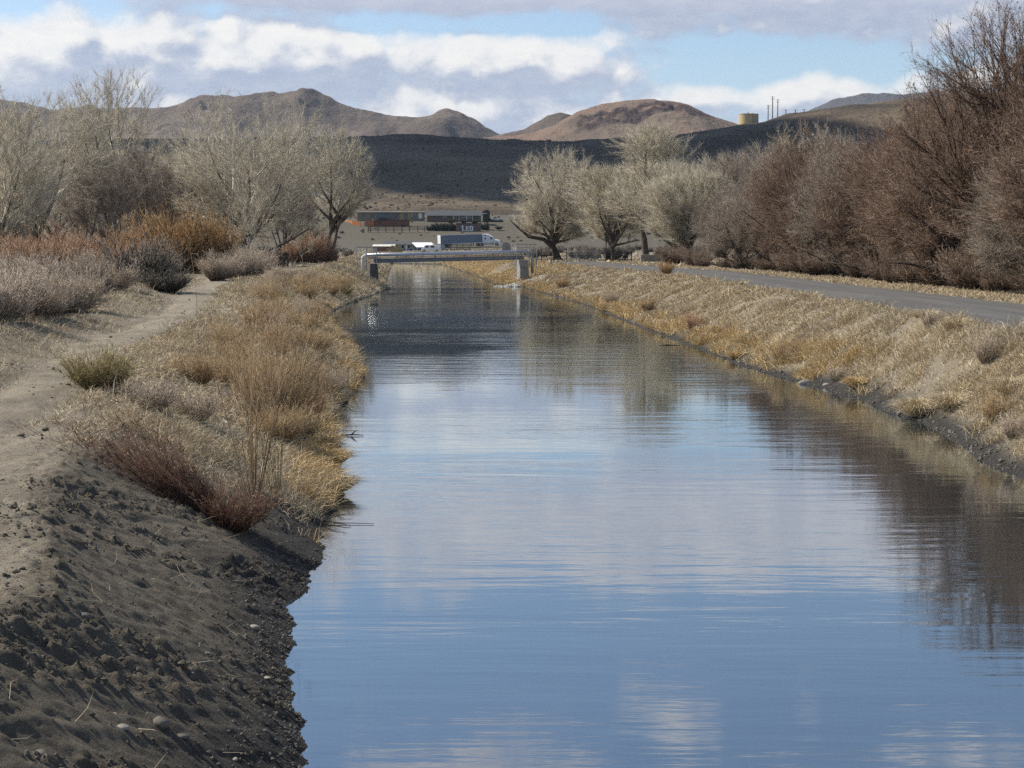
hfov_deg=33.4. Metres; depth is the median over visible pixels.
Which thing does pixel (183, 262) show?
grey brush
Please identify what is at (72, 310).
dark brush
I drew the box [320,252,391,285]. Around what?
bank grass
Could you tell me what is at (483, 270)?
bank grass
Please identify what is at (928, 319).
bank shrub
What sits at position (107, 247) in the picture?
rust willow
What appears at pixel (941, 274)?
roadside brush
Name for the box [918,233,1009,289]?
roadside brush
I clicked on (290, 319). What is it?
bank brush
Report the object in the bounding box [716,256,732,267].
roadside brush
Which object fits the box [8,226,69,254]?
rust willow
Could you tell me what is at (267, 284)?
bank brush
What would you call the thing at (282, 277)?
bank brush
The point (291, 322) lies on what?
bank brush
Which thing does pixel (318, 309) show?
bank brush
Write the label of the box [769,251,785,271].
roadside brush
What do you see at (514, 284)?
riprap rubble
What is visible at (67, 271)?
grey brush
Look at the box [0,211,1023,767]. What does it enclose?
ground
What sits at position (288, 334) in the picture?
bank brush
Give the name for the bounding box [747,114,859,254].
brown tree
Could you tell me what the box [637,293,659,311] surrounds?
bank shrub
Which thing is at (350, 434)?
floating branch
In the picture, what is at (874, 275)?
roadside brush
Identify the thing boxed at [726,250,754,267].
roadside brush
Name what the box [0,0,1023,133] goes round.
sky
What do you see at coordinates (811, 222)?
brown tree
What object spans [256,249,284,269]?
grey brush
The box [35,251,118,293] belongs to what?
dark brush
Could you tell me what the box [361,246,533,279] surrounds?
pipe bridge
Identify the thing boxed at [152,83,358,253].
bare cottonwood
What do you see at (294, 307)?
bank brush
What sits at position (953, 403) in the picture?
bunch grass
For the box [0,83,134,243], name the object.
bare cottonwood
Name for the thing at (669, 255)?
roadside brush
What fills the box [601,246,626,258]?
meadow brush
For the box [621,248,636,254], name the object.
meadow brush
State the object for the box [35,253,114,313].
grey brush
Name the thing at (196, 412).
sage shrub
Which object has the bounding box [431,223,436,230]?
juniper bush
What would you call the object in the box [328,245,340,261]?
rust willow
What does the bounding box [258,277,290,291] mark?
bank brush
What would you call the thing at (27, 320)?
field grass
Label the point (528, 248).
chain link fence
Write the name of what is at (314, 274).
bank brush
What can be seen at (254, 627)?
stone
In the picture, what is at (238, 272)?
grey brush
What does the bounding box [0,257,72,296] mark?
grey brush
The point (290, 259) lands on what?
rust willow
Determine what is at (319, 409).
brown willow shrub
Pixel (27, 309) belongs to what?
grey brush
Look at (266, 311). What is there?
willow sapling
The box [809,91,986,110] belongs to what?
mountain
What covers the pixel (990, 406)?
bank shrub
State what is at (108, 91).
bare cottonwood
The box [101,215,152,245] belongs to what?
amber willow
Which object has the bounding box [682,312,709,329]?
bank shrub
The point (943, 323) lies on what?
bunch grass
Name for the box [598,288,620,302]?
bank shrub
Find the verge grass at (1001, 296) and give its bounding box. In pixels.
[606,261,1023,303]
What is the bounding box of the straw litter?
[0,400,311,765]
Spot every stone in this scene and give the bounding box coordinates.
[36,749,45,757]
[80,612,91,619]
[117,724,129,730]
[153,716,169,728]
[177,733,189,739]
[250,624,259,629]
[798,380,811,383]
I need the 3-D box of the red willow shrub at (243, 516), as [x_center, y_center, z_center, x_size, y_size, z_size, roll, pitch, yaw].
[-3.775,1.501,23.754,1.436,1.194,1.790,0,5,0]
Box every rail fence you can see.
[368,225,424,231]
[437,244,469,247]
[537,249,566,261]
[605,236,631,261]
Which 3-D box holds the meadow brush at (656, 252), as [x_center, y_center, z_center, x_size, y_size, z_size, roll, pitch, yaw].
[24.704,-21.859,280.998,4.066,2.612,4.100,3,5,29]
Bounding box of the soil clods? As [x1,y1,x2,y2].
[3,281,189,443]
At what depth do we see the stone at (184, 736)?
13.68 m
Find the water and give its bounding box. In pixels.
[284,264,1023,767]
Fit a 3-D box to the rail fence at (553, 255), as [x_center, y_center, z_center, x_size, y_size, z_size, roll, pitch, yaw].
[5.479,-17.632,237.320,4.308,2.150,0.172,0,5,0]
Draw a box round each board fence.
[345,220,360,225]
[365,220,373,225]
[374,220,408,225]
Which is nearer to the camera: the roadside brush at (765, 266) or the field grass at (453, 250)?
the roadside brush at (765, 266)
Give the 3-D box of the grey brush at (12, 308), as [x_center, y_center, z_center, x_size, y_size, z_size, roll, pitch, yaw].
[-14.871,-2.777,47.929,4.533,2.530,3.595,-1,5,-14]
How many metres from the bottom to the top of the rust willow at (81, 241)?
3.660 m
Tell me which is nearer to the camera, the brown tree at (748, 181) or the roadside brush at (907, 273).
the roadside brush at (907, 273)
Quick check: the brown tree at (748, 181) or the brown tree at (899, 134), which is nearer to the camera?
the brown tree at (899, 134)
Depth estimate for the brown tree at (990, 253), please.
78.30 m
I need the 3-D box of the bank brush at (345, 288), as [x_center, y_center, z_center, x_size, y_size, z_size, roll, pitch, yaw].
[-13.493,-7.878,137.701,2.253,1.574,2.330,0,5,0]
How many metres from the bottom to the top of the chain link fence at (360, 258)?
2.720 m
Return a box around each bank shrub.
[550,274,570,287]
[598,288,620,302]
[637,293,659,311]
[658,259,674,273]
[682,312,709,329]
[767,331,801,363]
[824,360,847,381]
[915,304,947,327]
[962,316,1004,363]
[973,367,1019,422]
[996,408,1023,439]
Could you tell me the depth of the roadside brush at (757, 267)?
157.89 m
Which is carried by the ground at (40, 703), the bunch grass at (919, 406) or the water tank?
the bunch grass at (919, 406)
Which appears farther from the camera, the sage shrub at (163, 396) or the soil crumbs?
the sage shrub at (163, 396)
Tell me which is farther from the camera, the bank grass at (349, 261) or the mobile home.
the mobile home
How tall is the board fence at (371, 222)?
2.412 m
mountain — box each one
[0,88,500,140]
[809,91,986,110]
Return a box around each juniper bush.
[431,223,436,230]
[435,222,442,230]
[440,222,449,230]
[444,221,455,230]
[481,221,490,229]
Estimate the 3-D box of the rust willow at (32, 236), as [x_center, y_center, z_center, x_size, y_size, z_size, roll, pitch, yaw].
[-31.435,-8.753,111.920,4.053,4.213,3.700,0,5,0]
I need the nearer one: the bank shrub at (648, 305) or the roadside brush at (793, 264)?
the bank shrub at (648, 305)
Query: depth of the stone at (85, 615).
14.59 m
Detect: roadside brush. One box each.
[650,244,685,263]
[658,242,690,263]
[676,245,713,259]
[678,249,711,265]
[691,253,714,266]
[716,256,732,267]
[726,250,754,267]
[726,251,753,268]
[744,256,769,269]
[748,255,778,270]
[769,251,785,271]
[770,247,798,272]
[774,246,811,273]
[790,243,843,275]
[798,241,844,275]
[838,252,881,278]
[839,256,852,277]
[846,242,871,268]
[850,241,911,276]
[859,247,904,281]
[875,263,904,283]
[890,249,931,285]
[904,241,967,286]
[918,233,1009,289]
[926,247,987,286]
[934,239,1009,282]
[939,234,1003,290]
[972,267,1019,292]
[997,260,1023,290]
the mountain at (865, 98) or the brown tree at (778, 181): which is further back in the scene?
the mountain at (865, 98)
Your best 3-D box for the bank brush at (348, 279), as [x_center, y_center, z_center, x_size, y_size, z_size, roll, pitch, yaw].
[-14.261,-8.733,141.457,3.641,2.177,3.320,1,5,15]
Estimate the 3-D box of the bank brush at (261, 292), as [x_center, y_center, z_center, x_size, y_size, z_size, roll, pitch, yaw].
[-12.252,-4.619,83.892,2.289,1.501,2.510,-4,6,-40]
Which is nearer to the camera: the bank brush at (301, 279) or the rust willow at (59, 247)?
the rust willow at (59, 247)
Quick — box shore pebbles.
[148,342,1023,767]
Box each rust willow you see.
[0,220,74,266]
[0,231,41,254]
[5,214,90,265]
[6,230,62,248]
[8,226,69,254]
[9,222,62,250]
[41,216,88,248]
[58,227,108,253]
[60,221,111,256]
[79,232,132,266]
[100,219,163,252]
[126,221,178,260]
[276,239,293,262]
[285,234,315,262]
[294,223,334,262]
[312,232,339,263]
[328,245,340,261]
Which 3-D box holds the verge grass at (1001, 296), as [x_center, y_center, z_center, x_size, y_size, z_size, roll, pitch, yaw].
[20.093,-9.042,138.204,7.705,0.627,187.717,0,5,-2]
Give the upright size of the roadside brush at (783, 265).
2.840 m
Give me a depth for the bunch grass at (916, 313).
54.44 m
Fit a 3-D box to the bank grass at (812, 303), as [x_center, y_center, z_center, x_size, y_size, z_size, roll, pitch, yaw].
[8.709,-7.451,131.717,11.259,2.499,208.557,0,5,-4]
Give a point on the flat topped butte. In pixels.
(597, 121)
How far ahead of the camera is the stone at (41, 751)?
11.82 m
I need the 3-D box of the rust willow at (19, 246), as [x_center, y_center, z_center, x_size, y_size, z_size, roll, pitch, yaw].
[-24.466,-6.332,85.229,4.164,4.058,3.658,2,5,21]
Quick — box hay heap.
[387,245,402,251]
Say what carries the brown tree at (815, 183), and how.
on the ground at (40, 703)
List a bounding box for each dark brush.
[0,293,12,317]
[22,249,82,266]
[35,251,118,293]
[51,284,86,314]
[92,223,191,282]
[125,262,203,293]
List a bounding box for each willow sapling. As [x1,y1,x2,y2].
[183,257,333,497]
[195,401,287,495]
[257,291,277,328]
[262,281,295,363]
[964,354,998,417]
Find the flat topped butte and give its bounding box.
[484,99,737,140]
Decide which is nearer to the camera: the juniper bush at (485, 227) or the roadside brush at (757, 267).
the roadside brush at (757, 267)
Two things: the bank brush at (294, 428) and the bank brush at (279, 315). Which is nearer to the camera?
the bank brush at (294, 428)
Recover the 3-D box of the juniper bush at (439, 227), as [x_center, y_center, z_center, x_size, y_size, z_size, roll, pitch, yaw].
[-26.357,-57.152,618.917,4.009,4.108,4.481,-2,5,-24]
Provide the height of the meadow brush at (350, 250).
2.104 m
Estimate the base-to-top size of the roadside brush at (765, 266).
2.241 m
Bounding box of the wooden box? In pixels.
[277,252,288,267]
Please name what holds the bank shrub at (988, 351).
on the ground at (40, 703)
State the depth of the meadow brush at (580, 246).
491.02 m
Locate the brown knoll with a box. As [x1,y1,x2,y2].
[493,112,570,136]
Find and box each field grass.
[0,261,322,397]
[254,247,768,266]
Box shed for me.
[372,244,394,251]
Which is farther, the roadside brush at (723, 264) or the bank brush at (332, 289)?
the roadside brush at (723, 264)
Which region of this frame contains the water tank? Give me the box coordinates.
[738,112,758,124]
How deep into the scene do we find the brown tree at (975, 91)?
83.65 m
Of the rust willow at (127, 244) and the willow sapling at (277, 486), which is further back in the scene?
the rust willow at (127, 244)
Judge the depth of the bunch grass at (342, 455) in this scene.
34.34 m
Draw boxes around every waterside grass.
[275,298,371,545]
[485,273,893,394]
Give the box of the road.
[552,262,1023,327]
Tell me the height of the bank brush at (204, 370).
1.385 m
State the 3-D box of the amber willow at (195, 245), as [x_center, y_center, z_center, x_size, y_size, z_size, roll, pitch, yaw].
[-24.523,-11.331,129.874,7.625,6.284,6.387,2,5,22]
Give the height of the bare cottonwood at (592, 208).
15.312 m
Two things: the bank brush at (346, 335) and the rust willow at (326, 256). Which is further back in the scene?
the rust willow at (326, 256)
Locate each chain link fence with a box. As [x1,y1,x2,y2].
[356,246,376,269]
[516,243,536,277]
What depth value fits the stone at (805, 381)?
55.54 m
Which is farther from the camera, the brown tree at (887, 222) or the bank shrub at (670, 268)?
the bank shrub at (670, 268)
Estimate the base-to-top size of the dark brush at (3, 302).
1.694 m
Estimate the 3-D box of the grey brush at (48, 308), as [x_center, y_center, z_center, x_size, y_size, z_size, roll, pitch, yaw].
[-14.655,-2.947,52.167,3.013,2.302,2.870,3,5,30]
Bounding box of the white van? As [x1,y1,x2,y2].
[421,245,440,251]
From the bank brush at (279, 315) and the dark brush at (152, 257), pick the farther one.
the dark brush at (152, 257)
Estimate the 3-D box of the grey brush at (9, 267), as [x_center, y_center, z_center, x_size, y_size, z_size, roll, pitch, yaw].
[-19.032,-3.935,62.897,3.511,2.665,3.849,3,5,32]
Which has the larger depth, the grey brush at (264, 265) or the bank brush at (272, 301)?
the grey brush at (264, 265)
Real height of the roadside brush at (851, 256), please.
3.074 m
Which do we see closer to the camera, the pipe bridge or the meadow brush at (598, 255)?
the pipe bridge
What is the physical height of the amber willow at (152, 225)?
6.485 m
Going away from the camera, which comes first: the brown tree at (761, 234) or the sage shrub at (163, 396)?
the sage shrub at (163, 396)
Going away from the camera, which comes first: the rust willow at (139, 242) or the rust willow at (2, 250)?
the rust willow at (2, 250)
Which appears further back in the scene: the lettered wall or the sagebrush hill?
the sagebrush hill
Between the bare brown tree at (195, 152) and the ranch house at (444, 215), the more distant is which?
the ranch house at (444, 215)
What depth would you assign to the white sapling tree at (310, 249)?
188.91 m
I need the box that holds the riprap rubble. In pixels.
[494,274,551,286]
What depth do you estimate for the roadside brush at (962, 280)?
85.28 m
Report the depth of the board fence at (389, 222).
628.25 m
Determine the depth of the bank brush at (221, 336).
48.23 m
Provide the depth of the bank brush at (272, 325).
56.16 m
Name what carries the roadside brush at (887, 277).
on the ground at (40, 703)
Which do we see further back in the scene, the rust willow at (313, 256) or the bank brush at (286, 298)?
the rust willow at (313, 256)
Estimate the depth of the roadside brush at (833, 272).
127.84 m
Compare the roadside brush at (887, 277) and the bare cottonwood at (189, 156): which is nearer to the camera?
the roadside brush at (887, 277)
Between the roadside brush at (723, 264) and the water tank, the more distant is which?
the water tank
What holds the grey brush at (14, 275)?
on the ground at (40, 703)
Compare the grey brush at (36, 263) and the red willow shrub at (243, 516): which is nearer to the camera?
the red willow shrub at (243, 516)
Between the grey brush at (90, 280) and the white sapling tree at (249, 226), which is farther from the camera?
the white sapling tree at (249, 226)
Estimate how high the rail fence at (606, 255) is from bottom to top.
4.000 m
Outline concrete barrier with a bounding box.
[640,254,663,261]
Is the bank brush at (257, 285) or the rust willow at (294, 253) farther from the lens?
the rust willow at (294, 253)
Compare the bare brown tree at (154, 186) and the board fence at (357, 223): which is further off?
the board fence at (357, 223)
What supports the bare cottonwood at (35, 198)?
on the ground at (40, 703)
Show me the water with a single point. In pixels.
(578, 536)
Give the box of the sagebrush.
[15,94,987,241]
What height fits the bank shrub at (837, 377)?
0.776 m
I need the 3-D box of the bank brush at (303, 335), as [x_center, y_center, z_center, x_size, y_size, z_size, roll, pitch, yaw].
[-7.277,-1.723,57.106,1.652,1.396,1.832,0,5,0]
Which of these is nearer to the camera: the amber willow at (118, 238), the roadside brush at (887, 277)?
the roadside brush at (887, 277)
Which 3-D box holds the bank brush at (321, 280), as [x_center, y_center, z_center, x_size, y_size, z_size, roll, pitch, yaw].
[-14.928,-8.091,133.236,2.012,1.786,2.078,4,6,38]
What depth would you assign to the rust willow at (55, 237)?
117.24 m
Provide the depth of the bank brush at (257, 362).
42.65 m
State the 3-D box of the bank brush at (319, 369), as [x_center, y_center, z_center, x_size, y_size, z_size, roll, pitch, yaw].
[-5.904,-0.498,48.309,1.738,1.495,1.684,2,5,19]
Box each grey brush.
[0,240,59,268]
[0,246,62,323]
[0,247,23,280]
[0,255,50,284]
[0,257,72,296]
[0,261,53,293]
[0,278,43,320]
[1,256,86,319]
[2,241,69,277]
[3,255,88,316]
[11,249,69,270]
[24,244,114,278]
[33,260,85,281]
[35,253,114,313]
[41,247,106,269]
[44,278,74,317]
[47,251,106,270]
[65,269,106,295]
[72,246,144,293]
[167,248,192,272]
[192,246,249,280]
[215,243,264,276]
[219,252,247,278]
[223,237,283,276]
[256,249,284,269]
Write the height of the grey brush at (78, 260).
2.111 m
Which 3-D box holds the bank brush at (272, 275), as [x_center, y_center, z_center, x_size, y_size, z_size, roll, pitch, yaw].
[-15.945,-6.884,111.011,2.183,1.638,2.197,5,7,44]
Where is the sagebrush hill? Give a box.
[0,93,998,214]
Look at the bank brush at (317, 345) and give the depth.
59.26 m
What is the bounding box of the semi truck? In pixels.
[437,234,500,246]
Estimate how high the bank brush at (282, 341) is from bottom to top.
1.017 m
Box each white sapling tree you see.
[228,173,276,249]
[286,217,315,265]
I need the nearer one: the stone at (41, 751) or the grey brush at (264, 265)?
the stone at (41, 751)
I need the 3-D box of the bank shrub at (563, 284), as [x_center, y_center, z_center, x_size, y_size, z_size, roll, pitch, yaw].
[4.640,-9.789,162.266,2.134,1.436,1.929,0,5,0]
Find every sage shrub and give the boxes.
[38,337,146,390]
[114,372,179,411]
[160,379,229,421]
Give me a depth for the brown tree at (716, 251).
175.38 m
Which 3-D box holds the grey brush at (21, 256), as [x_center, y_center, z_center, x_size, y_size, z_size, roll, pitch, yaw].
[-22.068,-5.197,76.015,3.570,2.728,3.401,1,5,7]
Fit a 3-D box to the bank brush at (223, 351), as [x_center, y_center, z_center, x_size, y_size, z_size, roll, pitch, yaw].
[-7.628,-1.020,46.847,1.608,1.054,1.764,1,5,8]
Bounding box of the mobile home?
[357,212,424,220]
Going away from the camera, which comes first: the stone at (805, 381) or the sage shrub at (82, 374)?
the sage shrub at (82, 374)
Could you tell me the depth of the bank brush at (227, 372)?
40.47 m
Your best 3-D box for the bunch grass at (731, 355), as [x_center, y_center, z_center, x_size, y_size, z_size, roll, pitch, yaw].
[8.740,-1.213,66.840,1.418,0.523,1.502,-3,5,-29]
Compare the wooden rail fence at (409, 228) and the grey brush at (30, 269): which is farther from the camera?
the wooden rail fence at (409, 228)
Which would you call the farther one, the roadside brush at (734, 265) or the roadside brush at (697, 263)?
the roadside brush at (697, 263)
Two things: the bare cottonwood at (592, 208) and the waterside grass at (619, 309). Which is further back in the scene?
the bare cottonwood at (592, 208)
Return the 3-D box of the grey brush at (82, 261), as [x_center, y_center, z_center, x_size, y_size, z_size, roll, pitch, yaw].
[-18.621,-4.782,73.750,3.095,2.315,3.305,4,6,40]
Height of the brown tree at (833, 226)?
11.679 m
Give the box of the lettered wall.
[456,223,480,230]
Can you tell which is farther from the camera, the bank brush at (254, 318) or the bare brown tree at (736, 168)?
the bare brown tree at (736, 168)
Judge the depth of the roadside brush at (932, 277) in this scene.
93.63 m
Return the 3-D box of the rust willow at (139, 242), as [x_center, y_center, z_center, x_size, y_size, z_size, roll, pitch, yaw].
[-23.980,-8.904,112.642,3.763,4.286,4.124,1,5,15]
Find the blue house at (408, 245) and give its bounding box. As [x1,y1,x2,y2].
[383,241,428,250]
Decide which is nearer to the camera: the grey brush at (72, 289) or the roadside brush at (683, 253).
the grey brush at (72, 289)
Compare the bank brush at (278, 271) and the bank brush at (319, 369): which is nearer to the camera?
the bank brush at (319, 369)
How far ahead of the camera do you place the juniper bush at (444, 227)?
618.14 m
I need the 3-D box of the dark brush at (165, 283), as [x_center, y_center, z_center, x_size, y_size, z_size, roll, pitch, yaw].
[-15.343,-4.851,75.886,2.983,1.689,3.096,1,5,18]
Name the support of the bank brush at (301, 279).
on the ground at (40, 703)
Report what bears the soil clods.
on the ground at (40, 703)
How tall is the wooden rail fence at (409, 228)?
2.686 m
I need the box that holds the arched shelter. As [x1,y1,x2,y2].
[502,242,510,250]
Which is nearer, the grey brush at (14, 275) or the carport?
the grey brush at (14, 275)
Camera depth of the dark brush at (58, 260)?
81.43 m
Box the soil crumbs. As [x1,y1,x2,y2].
[0,477,322,767]
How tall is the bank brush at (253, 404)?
1.096 m
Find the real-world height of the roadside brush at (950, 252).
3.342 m
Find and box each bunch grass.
[302,428,346,444]
[305,444,360,464]
[319,470,368,490]
[720,349,747,359]
[840,375,870,387]
[884,392,938,416]
[907,308,943,317]
[920,388,970,409]
[934,315,979,328]
[981,372,1023,393]
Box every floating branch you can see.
[322,514,373,526]
[341,430,363,435]
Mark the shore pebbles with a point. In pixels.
(782, 370)
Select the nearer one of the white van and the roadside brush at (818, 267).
the roadside brush at (818, 267)
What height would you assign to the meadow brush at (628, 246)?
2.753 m
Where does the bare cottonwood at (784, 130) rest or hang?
on the ground at (40, 703)
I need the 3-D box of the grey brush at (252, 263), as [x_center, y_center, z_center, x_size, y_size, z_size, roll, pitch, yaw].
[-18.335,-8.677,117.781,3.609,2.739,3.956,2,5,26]
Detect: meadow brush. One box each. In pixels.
[262,245,282,255]
[341,247,355,254]
[518,246,542,257]
[542,247,560,256]
[567,247,583,257]
[574,244,596,258]
[575,243,591,249]
[591,251,601,258]
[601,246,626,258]
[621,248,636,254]
[625,243,639,250]
[652,245,672,254]
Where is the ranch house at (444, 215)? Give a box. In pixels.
[426,210,489,221]
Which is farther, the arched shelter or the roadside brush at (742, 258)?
the arched shelter
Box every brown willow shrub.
[206,268,358,420]
[285,376,339,416]
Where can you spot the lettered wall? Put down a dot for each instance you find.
(468, 226)
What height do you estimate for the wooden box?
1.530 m
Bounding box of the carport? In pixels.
[412,242,432,250]
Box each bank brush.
[159,336,228,384]
[182,338,252,386]
[198,308,271,354]
[207,327,262,362]
[209,316,248,340]
[215,341,291,381]
[218,373,288,419]
[231,286,292,330]
[231,364,283,395]
[234,390,328,444]
[244,276,289,301]
[246,274,279,293]
[246,276,280,295]
[252,289,295,314]
[252,308,309,349]
[252,400,310,436]
[253,267,285,284]
[256,331,300,354]
[257,314,305,333]
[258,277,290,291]
[259,269,293,287]
[260,292,282,309]
[262,302,290,322]
[265,257,297,281]
[266,304,310,326]
[268,318,316,349]
[272,293,304,317]
[274,315,304,329]
[275,289,318,316]
[275,300,333,334]
[277,285,299,298]
[277,293,293,303]
[282,288,331,317]
[283,341,332,382]
[290,273,324,298]
[291,270,311,286]
[296,412,331,437]
[298,313,328,327]
[298,316,339,351]
[299,267,319,279]
[305,272,329,287]
[310,268,339,287]
[313,274,344,295]
[314,359,360,393]
[317,301,334,324]
[324,268,360,287]
[334,327,352,340]
[335,278,354,295]
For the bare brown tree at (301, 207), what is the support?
on the ground at (40, 703)
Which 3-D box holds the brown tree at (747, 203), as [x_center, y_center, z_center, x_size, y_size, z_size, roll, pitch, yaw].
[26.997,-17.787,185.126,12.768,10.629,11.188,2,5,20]
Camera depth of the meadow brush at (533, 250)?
293.80 m
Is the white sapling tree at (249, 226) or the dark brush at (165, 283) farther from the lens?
the white sapling tree at (249, 226)
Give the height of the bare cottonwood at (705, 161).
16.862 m
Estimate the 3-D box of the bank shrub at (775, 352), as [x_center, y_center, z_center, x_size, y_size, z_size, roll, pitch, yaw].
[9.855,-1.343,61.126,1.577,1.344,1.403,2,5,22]
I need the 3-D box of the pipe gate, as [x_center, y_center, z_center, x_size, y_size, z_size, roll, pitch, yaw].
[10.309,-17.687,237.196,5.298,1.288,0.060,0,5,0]
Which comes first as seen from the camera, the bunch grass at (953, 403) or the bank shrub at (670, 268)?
the bunch grass at (953, 403)
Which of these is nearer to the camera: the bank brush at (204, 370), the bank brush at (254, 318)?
the bank brush at (204, 370)
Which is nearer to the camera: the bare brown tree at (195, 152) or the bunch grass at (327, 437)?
the bunch grass at (327, 437)
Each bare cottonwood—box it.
[0,82,69,244]
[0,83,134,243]
[0,119,138,241]
[0,123,48,241]
[54,59,173,236]
[132,126,262,230]
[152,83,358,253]
[263,166,342,241]
[277,122,381,243]
[502,147,602,258]
[559,160,655,260]
[598,154,718,246]
[601,117,702,254]
[633,164,739,254]
[690,152,732,260]
[729,118,872,168]
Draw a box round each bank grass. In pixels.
[18,265,385,530]
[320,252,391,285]
[394,251,589,285]
[502,261,1023,457]
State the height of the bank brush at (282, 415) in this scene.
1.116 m
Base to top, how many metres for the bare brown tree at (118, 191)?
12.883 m
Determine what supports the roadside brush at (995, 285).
on the ground at (40, 703)
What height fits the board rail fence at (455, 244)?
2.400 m
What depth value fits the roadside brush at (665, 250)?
202.07 m
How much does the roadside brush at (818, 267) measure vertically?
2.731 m
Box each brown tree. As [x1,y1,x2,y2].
[48,148,148,242]
[87,143,202,234]
[142,137,246,234]
[251,173,321,250]
[688,180,756,266]
[689,147,759,260]
[691,191,779,269]
[710,177,760,261]
[720,154,814,250]
[724,137,795,194]
[737,150,817,270]
[744,138,813,199]
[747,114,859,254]
[748,138,857,258]
[772,136,876,277]
[782,141,868,264]
[796,114,971,271]
[804,136,857,157]
[812,133,906,264]
[840,120,988,285]
[843,113,979,260]
[864,0,1023,290]
[866,59,1020,280]
[871,116,933,159]
[885,55,1018,153]
[934,69,1023,275]
[949,133,1023,282]
[965,101,1023,257]
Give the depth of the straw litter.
20.05 m
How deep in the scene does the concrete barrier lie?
232.27 m
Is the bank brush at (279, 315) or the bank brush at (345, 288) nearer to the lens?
the bank brush at (279, 315)
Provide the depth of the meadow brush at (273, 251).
310.70 m
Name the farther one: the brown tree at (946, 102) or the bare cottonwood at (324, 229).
the bare cottonwood at (324, 229)
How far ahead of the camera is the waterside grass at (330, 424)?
34.64 m
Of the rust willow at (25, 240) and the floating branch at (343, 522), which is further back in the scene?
the rust willow at (25, 240)
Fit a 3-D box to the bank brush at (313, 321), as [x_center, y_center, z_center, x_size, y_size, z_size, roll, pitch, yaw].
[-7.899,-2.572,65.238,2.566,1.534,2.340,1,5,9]
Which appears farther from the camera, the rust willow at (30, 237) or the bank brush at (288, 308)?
the rust willow at (30, 237)
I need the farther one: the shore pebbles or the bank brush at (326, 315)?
the bank brush at (326, 315)
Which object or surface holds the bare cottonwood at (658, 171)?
on the ground at (40, 703)
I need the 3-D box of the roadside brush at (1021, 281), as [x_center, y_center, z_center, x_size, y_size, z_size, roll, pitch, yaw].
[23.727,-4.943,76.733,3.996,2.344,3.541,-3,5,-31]
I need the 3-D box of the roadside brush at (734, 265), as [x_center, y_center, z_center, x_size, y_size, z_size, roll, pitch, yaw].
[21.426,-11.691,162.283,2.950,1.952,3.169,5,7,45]
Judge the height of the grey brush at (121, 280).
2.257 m
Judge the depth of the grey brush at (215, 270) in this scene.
107.36 m
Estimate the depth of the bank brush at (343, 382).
49.20 m
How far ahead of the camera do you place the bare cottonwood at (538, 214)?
259.35 m
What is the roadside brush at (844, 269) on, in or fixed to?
on the ground at (40, 703)
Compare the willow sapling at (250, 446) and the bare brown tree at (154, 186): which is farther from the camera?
the bare brown tree at (154, 186)
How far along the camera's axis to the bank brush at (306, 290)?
117.04 m
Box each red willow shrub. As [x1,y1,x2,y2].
[3,378,238,523]
[190,457,290,532]
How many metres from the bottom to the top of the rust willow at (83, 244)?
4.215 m
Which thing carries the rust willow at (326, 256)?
on the ground at (40, 703)
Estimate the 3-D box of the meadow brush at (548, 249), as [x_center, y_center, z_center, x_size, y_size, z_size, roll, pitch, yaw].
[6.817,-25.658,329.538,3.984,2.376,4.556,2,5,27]
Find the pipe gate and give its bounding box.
[567,252,604,260]
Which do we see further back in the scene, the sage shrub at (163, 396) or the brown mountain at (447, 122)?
the brown mountain at (447, 122)
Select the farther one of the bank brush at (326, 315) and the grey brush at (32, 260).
the bank brush at (326, 315)
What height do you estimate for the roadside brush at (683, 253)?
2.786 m
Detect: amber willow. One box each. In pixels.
[92,229,137,251]
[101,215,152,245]
[123,194,198,244]
[141,198,239,273]
[179,200,245,261]
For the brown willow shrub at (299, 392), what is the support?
on the ground at (40, 703)
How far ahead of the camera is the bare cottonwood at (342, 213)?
226.07 m
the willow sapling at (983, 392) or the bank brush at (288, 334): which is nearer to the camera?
the willow sapling at (983, 392)
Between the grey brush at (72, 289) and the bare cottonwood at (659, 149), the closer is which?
the grey brush at (72, 289)
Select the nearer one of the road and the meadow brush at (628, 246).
the road
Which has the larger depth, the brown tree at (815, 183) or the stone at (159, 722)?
the brown tree at (815, 183)
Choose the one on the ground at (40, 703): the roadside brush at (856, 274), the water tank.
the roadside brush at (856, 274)
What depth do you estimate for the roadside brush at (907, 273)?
98.58 m
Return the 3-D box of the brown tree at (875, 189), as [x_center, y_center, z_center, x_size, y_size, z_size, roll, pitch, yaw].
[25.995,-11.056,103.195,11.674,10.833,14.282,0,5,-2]
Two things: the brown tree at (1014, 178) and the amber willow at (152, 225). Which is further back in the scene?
the amber willow at (152, 225)
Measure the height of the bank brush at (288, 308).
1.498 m
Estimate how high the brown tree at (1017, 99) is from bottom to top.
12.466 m
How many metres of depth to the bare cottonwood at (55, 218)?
228.77 m
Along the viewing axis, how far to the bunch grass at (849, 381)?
51.65 m
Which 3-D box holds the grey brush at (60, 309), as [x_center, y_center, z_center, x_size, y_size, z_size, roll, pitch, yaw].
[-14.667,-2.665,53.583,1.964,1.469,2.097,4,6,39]

